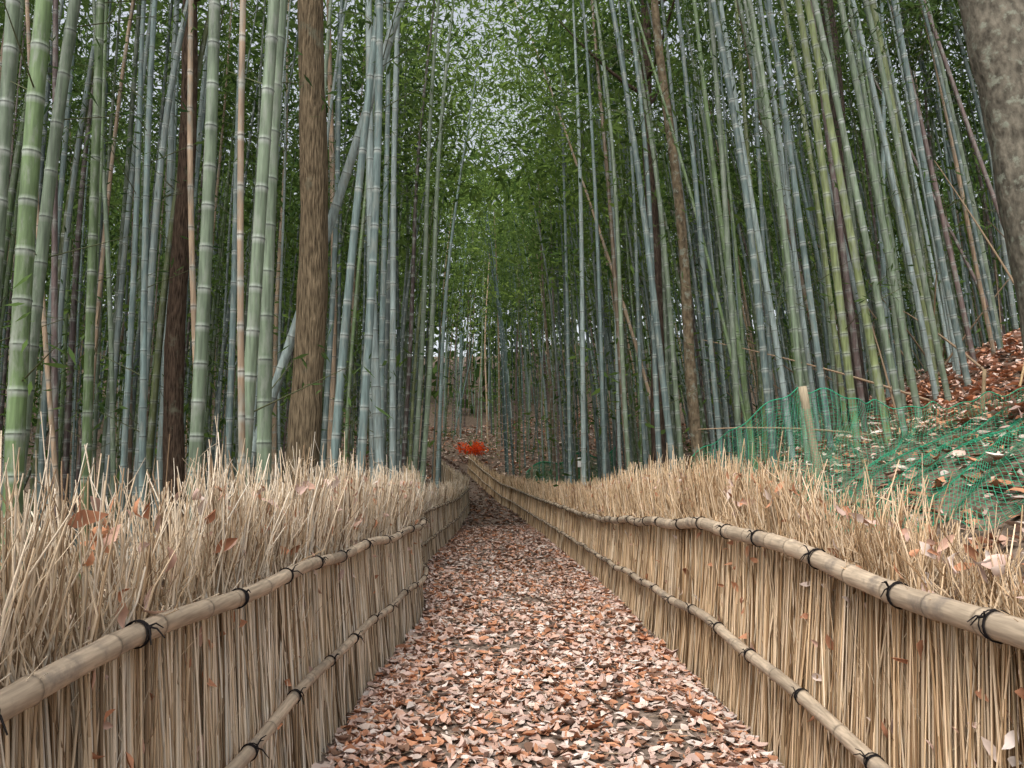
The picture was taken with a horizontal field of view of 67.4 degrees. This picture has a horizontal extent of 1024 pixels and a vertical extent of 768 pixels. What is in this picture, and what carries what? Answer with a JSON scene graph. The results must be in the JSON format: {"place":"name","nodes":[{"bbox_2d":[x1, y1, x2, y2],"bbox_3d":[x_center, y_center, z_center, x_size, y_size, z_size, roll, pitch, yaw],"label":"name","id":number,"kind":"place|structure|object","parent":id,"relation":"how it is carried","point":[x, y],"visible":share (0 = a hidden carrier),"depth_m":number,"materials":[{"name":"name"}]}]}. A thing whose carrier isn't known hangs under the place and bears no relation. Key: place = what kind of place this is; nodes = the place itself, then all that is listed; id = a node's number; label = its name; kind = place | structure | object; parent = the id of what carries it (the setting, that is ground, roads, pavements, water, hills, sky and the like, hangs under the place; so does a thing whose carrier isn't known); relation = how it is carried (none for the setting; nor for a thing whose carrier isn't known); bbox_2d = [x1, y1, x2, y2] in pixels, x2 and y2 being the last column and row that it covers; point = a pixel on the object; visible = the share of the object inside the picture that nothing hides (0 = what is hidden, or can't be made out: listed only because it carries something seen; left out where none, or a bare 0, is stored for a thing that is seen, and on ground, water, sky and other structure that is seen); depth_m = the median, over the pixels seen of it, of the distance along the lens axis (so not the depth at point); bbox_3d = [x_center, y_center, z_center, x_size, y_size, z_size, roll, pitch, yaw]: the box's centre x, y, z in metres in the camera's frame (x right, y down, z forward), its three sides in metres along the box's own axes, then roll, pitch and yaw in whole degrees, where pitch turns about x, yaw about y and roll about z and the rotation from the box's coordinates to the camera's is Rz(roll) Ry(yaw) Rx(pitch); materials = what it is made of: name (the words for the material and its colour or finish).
{"place":"outdoors","nodes":[
{"label":"outdoors","id":0,"kind":"place"},
{"bbox_2d":[0,0,1018,356],"label":"sky","id":1,"kind":"structure","parent":0,"point":[465,11],"materials":[{"name":"white"}]},
{"bbox_2d":[0,314,1023,760],"bbox_3d":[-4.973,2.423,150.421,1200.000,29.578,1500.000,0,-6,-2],"label":"ground","id":2,"kind":"structure","parent":0,"point":[476,422],"depth_m":11.52,"materials":[{"name":"brown soil"}]},
{"bbox_2d":[0,0,20,305],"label":"bamboo culm","id":3,"kind":"object","parent":2,"relation":"on","point":[8,70],"visible":1,"depth_m":5.70,"materials":[{"name":"green plant"}]},
{"bbox_2d":[14,0,24,100],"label":"bamboo culm","id":4,"kind":"object","parent":2,"relation":"on","point":[21,18],"visible":0.14,"depth_m":6.91,"materials":[{"name":"green plant"}]},
{"bbox_2d":[0,0,52,622],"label":"bamboo culm","id":5,"kind":"object","parent":2,"relation":"on","point":[15,433],"visible":0.7,"depth_m":4.97,"materials":[{"name":"green plant"}]},
{"bbox_2d":[25,0,70,618],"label":"bamboo culm","id":6,"kind":"object","parent":2,"relation":"on","point":[47,367],"visible":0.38,"depth_m":8.17,"materials":[{"name":"green plant"}]},
{"bbox_2d":[24,0,80,484],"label":"bamboo culm","id":7,"kind":"object","parent":2,"relation":"on","point":[52,164],"visible":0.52,"depth_m":6.17,"materials":[{"name":"green plant"}]},
{"bbox_2d":[51,0,58,571],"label":"bamboo culm","id":8,"kind":"object","parent":2,"relation":"on","point":[54,295],"visible":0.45,"depth_m":9.06,"materials":[{"name":"green plant"}]},
{"bbox_2d":[35,38,75,555],"bbox_3d":[-6.403,-4.402,11.476,0.172,14.558,0.617,-4,-7,37],"label":"bamboo culm","id":9,"kind":"object","parent":2,"relation":"on","point":[41,458],"visible":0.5,"depth_m":10.93,"materials":[{"name":"green plant"}]},
{"bbox_2d":[79,0,104,597],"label":"bamboo culm","id":10,"kind":"object","parent":2,"relation":"on","point":[88,380],"visible":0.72,"depth_m":7.77,"materials":[{"name":"green plant"}]},
{"bbox_2d":[100,0,151,581],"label":"bamboo culm","id":11,"kind":"object","parent":2,"relation":"on","point":[122,281],"visible":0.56,"depth_m":11.54,"materials":[{"name":"green plant"}]},
{"bbox_2d":[118,0,145,588],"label":"bamboo culm","id":12,"kind":"object","parent":2,"relation":"on","point":[127,393],"visible":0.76,"depth_m":9.76,"materials":[{"name":"green plant"}]},
{"bbox_2d":[137,0,156,563],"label":"bamboo culm","id":13,"kind":"object","parent":2,"relation":"on","point":[143,343],"visible":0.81,"depth_m":8.79,"materials":[{"name":"green plant"}]},
{"bbox_2d":[187,0,203,496],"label":"bamboo culm","id":14,"kind":"object","parent":2,"relation":"on","point":[192,267],"visible":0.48,"depth_m":7.69,"materials":[{"name":"green plant"}]},
{"bbox_2d":[186,0,220,542],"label":"bamboo culm","id":15,"kind":"object","parent":2,"relation":"on","point":[198,401],"visible":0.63,"depth_m":5.99,"materials":[{"name":"green plant"}]},
{"bbox_2d":[161,0,267,587],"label":"tree","id":16,"kind":"object","parent":2,"relation":"on","point":[173,387],"visible":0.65,"depth_m":11.33,"materials":[{"name":"brown plant"}]},
{"bbox_2d":[223,24,239,493],"bbox_3d":[-3.814,-5.052,11.087,0.254,15.808,0.359,-4,-7,35],"label":"bamboo culm","id":17,"kind":"object","parent":2,"relation":"on","point":[231,368],"visible":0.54,"depth_m":10.59,"materials":[{"name":"green plant"}]},
{"bbox_2d":[0,412,470,767],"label":"brushwood fence","id":18,"kind":"object","parent":2,"relation":"on","point":[277,640],"visible":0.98,"depth_m":2.59,"materials":[{"name":"beige plant"}]},
{"bbox_2d":[237,0,246,530],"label":"bamboo culm","id":19,"kind":"object","parent":2,"relation":"on","point":[240,270],"visible":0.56,"depth_m":5.15,"materials":[{"name":"beige plant"}]},
{"bbox_2d":[236,0,279,495],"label":"bamboo culm","id":20,"kind":"object","parent":2,"relation":"on","point":[257,250],"visible":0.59,"depth_m":5.64,"materials":[{"name":"plant"}]},
{"bbox_2d":[256,0,287,504],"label":"bamboo culm","id":21,"kind":"object","parent":2,"relation":"on","point":[264,414],"visible":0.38,"depth_m":5.99,"materials":[{"name":"green plant"}]},
{"bbox_2d":[284,0,327,510],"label":"tree","id":22,"kind":"object","parent":2,"relation":"on","point":[305,417],"visible":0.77,"depth_m":8.22,"materials":[{"name":"brown plant"}]},
{"bbox_2d":[324,0,332,99],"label":"bamboo culm","id":23,"kind":"object","parent":2,"relation":"on","point":[326,58],"visible":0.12,"depth_m":11.49,"materials":[{"name":"plant"}]},
{"bbox_2d":[328,0,375,478],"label":"bamboo culm","id":24,"kind":"object","parent":2,"relation":"on","point":[340,378],"visible":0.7,"depth_m":8.15,"materials":[{"name":"green plant"}]},
{"bbox_2d":[357,0,382,483],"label":"bamboo culm","id":25,"kind":"object","parent":2,"relation":"on","point":[367,352],"visible":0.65,"depth_m":7.97,"materials":[{"name":"green plant"}]},
{"bbox_2d":[366,236,374,496],"bbox_3d":[-2.357,-3.960,13.210,0.258,14.386,0.102,0,-6,5],"label":"bamboo culm","id":26,"kind":"object","parent":2,"relation":"on","point":[371,445],"visible":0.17,"depth_m":12.69,"materials":[{"name":"green plant"}]},
{"bbox_2d":[365,0,385,489],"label":"bamboo culm","id":27,"kind":"object","parent":2,"relation":"on","point":[377,417],"visible":0.38,"depth_m":9.83,"materials":[{"name":"green plant"}]},
{"bbox_2d":[379,0,389,466],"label":"bamboo culm","id":28,"kind":"object","parent":2,"relation":"on","point":[382,317],"visible":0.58,"depth_m":11.90,"materials":[{"name":"green plant"}]},
{"bbox_2d":[389,1,399,493],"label":"bamboo culm","id":29,"kind":"object","parent":2,"relation":"on","point":[392,427],"visible":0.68,"depth_m":10.93,"materials":[{"name":"green plant"}]},
{"bbox_2d":[412,0,439,478],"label":"bamboo culm","id":30,"kind":"object","parent":2,"relation":"on","point":[421,350],"visible":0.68,"depth_m":12.98,"materials":[{"name":"green plant"}]},
{"bbox_2d":[419,0,454,515],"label":"bamboo culm","id":31,"kind":"object","parent":2,"relation":"on","point":[429,367],"visible":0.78,"depth_m":14.46,"materials":[{"name":"green plant"}]},
{"bbox_2d":[435,35,483,494],"bbox_3d":[-1.303,-2.608,19.003,1.360,13.181,0.118,3,-7,-31],"label":"bamboo culm","id":32,"kind":"object","parent":2,"relation":"on","point":[442,362],"visible":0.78,"depth_m":18.65,"materials":[{"name":"plant"}]},
{"bbox_2d":[456,439,488,458],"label":"red maple shrub","id":33,"kind":"object","parent":2,"relation":"on","point":[476,449],"visible":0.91,"depth_m":48.30,"materials":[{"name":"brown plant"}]},
{"bbox_2d":[1,160,1013,534],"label":"fallen bamboo canes","id":34,"kind":"object","parent":2,"relation":"on","point":[865,356],"visible":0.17,"depth_m":12.47,"materials":[{"name":"beige plant"}]},
{"bbox_2d":[0,0,1018,582],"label":"bamboo grove","id":35,"kind":"object","parent":2,"relation":"on","point":[68,442],"visible":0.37,"depth_m":17.23,"materials":[{"name":"green plant"}]},
{"bbox_2d":[0,0,1019,486],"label":"bamboo","id":36,"kind":"object","parent":2,"relation":"on","point":[524,196],"depth_m":21.81,"materials":[{"name":"green plant"}]},
{"bbox_2d":[0,103,1019,459],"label":"distant foliage","id":37,"kind":"object","parent":2,"relation":"on","point":[478,341],"visible":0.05,"depth_m":71.88,"materials":[{"name":"green plant"}]},
{"bbox_2d":[23,317,1011,525],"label":"undergrowth","id":38,"kind":"object","parent":2,"relation":"on","point":[977,331],"visible":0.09,"depth_m":29.79,"materials":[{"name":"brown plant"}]},
{"bbox_2d":[31,140,1011,495],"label":"distant bamboo grove","id":39,"kind":"object","parent":2,"relation":"on","point":[521,380],"visible":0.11,"depth_m":52.83,"materials":[{"name":"green plant"}]},
{"bbox_2d":[46,328,1023,688],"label":"bank leaf litter","id":40,"kind":"object","parent":2,"relation":"on","point":[1004,376],"visible":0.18,"depth_m":9.72,"materials":[{"name":"brown plant"}]},
{"bbox_2d":[559,14,571,483],"bbox_3d":[1.375,-3.047,19.674,0.108,13.875,0.404,4,-7,-35],"label":"bamboo culm","id":41,"kind":"object","parent":2,"relation":"on","point":[568,360],"visible":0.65,"depth_m":19.43,"materials":[{"name":"green plant"}]},
{"bbox_2d":[526,447,617,483],"bbox_3d":[2.758,3.971,33.877,4.896,2.794,0.478,3,-6,-26],"label":"green net","id":42,"kind":"object","parent":2,"relation":"on","point":[562,469],"visible":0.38,"depth_m":33.42,"materials":[{"name":"green plastic"}]},
{"bbox_2d":[576,454,577,479],"bbox_3d":[2.870,4.014,33.900,0.086,1.802,0.116,0,-6,-2],"label":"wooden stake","id":43,"kind":"object","parent":2,"relation":"on","point":[577,465],"visible":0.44,"depth_m":33.92,"materials":[{"name":"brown wood"}]},
{"bbox_2d":[572,0,586,485],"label":"bamboo culm","id":44,"kind":"object","parent":2,"relation":"on","point":[582,377],"visible":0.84,"depth_m":16.90,"materials":[{"name":"green plant"}]},
{"bbox_2d":[582,0,606,481],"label":"bamboo culm","id":45,"kind":"object","parent":2,"relation":"on","point":[603,430],"visible":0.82,"depth_m":15.68,"materials":[{"name":"green plant"}]},
{"bbox_2d":[500,0,701,474],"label":"tree","id":46,"kind":"object","parent":2,"relation":"on","point":[647,29],"visible":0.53,"depth_m":17.41,"materials":[{"name":"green plant"}]},
{"bbox_2d":[598,36,621,474],"bbox_3d":[2.147,-3.991,17.732,0.654,13.755,0.153,-2,-6,23],"label":"bamboo culm","id":47,"kind":"object","parent":2,"relation":"on","point":[617,378],"visible":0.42,"depth_m":17.25,"materials":[{"name":"green plant"}]},
{"bbox_2d":[594,0,630,474],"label":"bamboo culm","id":48,"kind":"object","parent":2,"relation":"on","point":[623,383],"visible":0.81,"depth_m":13.27,"materials":[{"name":"plant"}]},
{"bbox_2d":[618,1,647,478],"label":"bamboo culm","id":49,"kind":"object","parent":2,"relation":"on","point":[638,329],"visible":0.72,"depth_m":16.18,"materials":[{"name":"green plant"}]},
{"bbox_2d":[561,0,705,478],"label":"tree","id":50,"kind":"object","parent":2,"relation":"on","point":[691,382],"visible":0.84,"depth_m":13.34,"materials":[{"name":"brown plant"}]},
{"bbox_2d":[626,0,662,478],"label":"bamboo culm","id":51,"kind":"object","parent":2,"relation":"on","point":[654,351],"visible":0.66,"depth_m":12.10,"materials":[{"name":"green plant"}]},
{"bbox_2d":[631,13,684,495],"bbox_3d":[2.225,-4.355,13.491,1.428,12.839,0.097,-1,-6,7],"label":"bamboo culm","id":52,"kind":"object","parent":2,"relation":"on","point":[672,340],"visible":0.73,"depth_m":13.14,"materials":[{"name":"green plant"}]},
{"bbox_2d":[660,0,682,188],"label":"bamboo culm","id":53,"kind":"object","parent":2,"relation":"on","point":[670,76],"visible":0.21,"depth_m":15.30,"materials":[{"name":"plant"}]},
{"bbox_2d":[675,0,725,478],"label":"bamboo culm","id":54,"kind":"object","parent":2,"relation":"on","point":[705,290],"visible":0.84,"depth_m":11.79,"materials":[{"name":"green plant"}]},
{"bbox_2d":[692,0,756,475],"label":"bamboo culm","id":55,"kind":"object","parent":2,"relation":"on","point":[721,229],"visible":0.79,"depth_m":12.15,"materials":[{"name":"green plant"}]},
{"bbox_2d":[708,0,743,480],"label":"bamboo culm","id":56,"kind":"object","parent":2,"relation":"on","point":[734,362],"visible":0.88,"depth_m":11.12,"materials":[{"name":"green plant"}]},
{"bbox_2d":[710,0,776,473],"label":"bamboo culm","id":57,"kind":"object","parent":2,"relation":"on","point":[754,264],"visible":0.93,"depth_m":10.84,"materials":[{"name":"green plant"}]},
{"bbox_2d":[467,431,1023,767],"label":"brushwood fence","id":58,"kind":"object","parent":2,"relation":"on","point":[776,622],"visible":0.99,"depth_m":3.49,"materials":[{"name":"beige plant"}]},
{"bbox_2d":[718,0,795,460],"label":"bamboo culm","id":59,"kind":"object","parent":2,"relation":"on","point":[776,344],"visible":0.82,"depth_m":12.06,"materials":[{"name":"green plant"}]},
{"bbox_2d":[747,0,811,463],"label":"bamboo culm","id":60,"kind":"object","parent":2,"relation":"on","point":[792,307],"visible":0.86,"depth_m":10.31,"materials":[{"name":"green plant"}]},
{"bbox_2d":[758,0,820,439],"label":"bamboo culm","id":61,"kind":"object","parent":2,"relation":"on","point":[798,284],"visible":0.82,"depth_m":13.93,"materials":[{"name":"green plant"}]},
{"bbox_2d":[766,0,834,452],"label":"bamboo culm","id":62,"kind":"object","parent":2,"relation":"on","point":[809,294],"visible":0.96,"depth_m":10.84,"materials":[{"name":"green plant"}]},
{"bbox_2d":[798,386,821,478],"bbox_3d":[3.284,0.624,8.402,0.256,1.212,0.096,-1,-6,6],"label":"wooden stake","id":63,"kind":"object","parent":2,"relation":"on","point":[804,399],"visible":0.64,"depth_m":8.39,"materials":[{"name":"brown wood"}]},
{"bbox_2d":[784,0,841,434],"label":"bamboo culm","id":64,"kind":"object","parent":2,"relation":"on","point":[832,361],"visible":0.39,"depth_m":14.34,"materials":[{"name":"green plant"}]},
{"bbox_2d":[795,0,861,446],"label":"bamboo culm","id":65,"kind":"object","parent":2,"relation":"on","point":[843,330],"visible":0.94,"depth_m":10.08,"materials":[{"name":"green plant"}]},
{"bbox_2d":[811,1,867,431],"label":"bamboo culm","id":66,"kind":"object","parent":2,"relation":"on","point":[853,331],"visible":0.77,"depth_m":12.26,"materials":[{"name":"green plant"}]},
{"bbox_2d":[819,0,870,423],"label":"tree","id":67,"kind":"object","parent":2,"relation":"on","point":[839,74],"visible":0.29,"depth_m":16.05,"materials":[{"name":"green plant"}]},
{"bbox_2d":[803,0,892,442],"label":"bamboo culm","id":68,"kind":"object","parent":2,"relation":"on","point":[869,334],"visible":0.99,"depth_m":9.63,"materials":[{"name":"green plant"}]},
{"bbox_2d":[690,387,1023,531],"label":"green net","id":69,"kind":"object","parent":2,"relation":"on","point":[979,438],"visible":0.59,"depth_m":7.26,"materials":[{"name":"green plastic"}]},
{"bbox_2d":[850,36,864,108],"bbox_3d":[6.258,-5.780,14.348,1.984,12.319,0.125,0,-6,3],"label":"bamboo culm","id":70,"kind":"object","parent":2,"relation":"on","point":[858,75],"visible":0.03,"depth_m":14.28,"materials":[{"name":"green plant"}]},
{"bbox_2d":[811,0,909,440],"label":"bamboo culm","id":71,"kind":"object","parent":2,"relation":"on","point":[869,256],"visible":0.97,"depth_m":9.32,"materials":[{"name":"green plant"}]},
{"bbox_2d":[837,0,922,416],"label":"bamboo culm","id":72,"kind":"object","parent":2,"relation":"on","point":[887,248],"visible":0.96,"depth_m":10.96,"materials":[{"name":"green plant"}]},
{"bbox_2d":[851,0,938,402],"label":"bamboo culm","id":73,"kind":"object","parent":2,"relation":"on","point":[927,352],"visible":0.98,"depth_m":11.98,"materials":[{"name":"green plant"}]},
{"bbox_2d":[863,0,951,400],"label":"bamboo culm","id":74,"kind":"object","parent":2,"relation":"on","point":[924,284],"visible":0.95,"depth_m":10.72,"materials":[{"name":"plant"}]},
{"bbox_2d":[891,0,971,386],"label":"bamboo culm","id":75,"kind":"object","parent":2,"relation":"on","point":[941,256],"visible":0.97,"depth_m":11.49,"materials":[{"name":"green plant"}]},
{"bbox_2d":[889,0,976,367],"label":"bamboo culm","id":76,"kind":"object","parent":2,"relation":"on","point":[951,260],"visible":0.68,"depth_m":12.74,"materials":[{"name":"green plant"}]},
{"bbox_2d":[927,0,1002,347],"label":"bamboo culm","id":77,"kind":"object","parent":2,"relation":"on","point":[976,218],"visible":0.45,"depth_m":12.79,"materials":[{"name":"plant"}]},
{"bbox_2d":[980,369,986,410],"bbox_3d":[5.339,0.231,8.706,0.137,0.805,0.047,2,-6,-15],"label":"wooden stake","id":78,"kind":"object","parent":2,"relation":"on","point":[983,389],"visible":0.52,"depth_m":8.71,"materials":[{"name":"brown wood"}]},
{"bbox_2d":[958,0,1023,350],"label":"tree","id":79,"kind":"object","parent":2,"relation":"on","point":[994,34],"visible":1,"depth_m":6.89,"materials":[{"name":"brown plant"}]},
{"bbox_2d":[1019,363,1023,385],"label":"wooden stake","id":80,"kind":"object","parent":2,"relation":"on","point":[1021,378],"visible":0.56,"depth_m":9.26,"materials":[{"name":"brown wood"}]},
{"bbox_2d":[311,446,784,767],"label":"path","id":81,"kind":"structure","parent":0,"point":[656,720],"depth_m":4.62,"materials":[{"name":"brown plant"}]},
{"bbox_2d":[321,567,760,767],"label":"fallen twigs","id":82,"kind":"object","parent":81,"relation":"on","point":[536,679],"visible":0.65,"depth_m":5.04,"materials":[{"name":"brown wood"}]}
]}

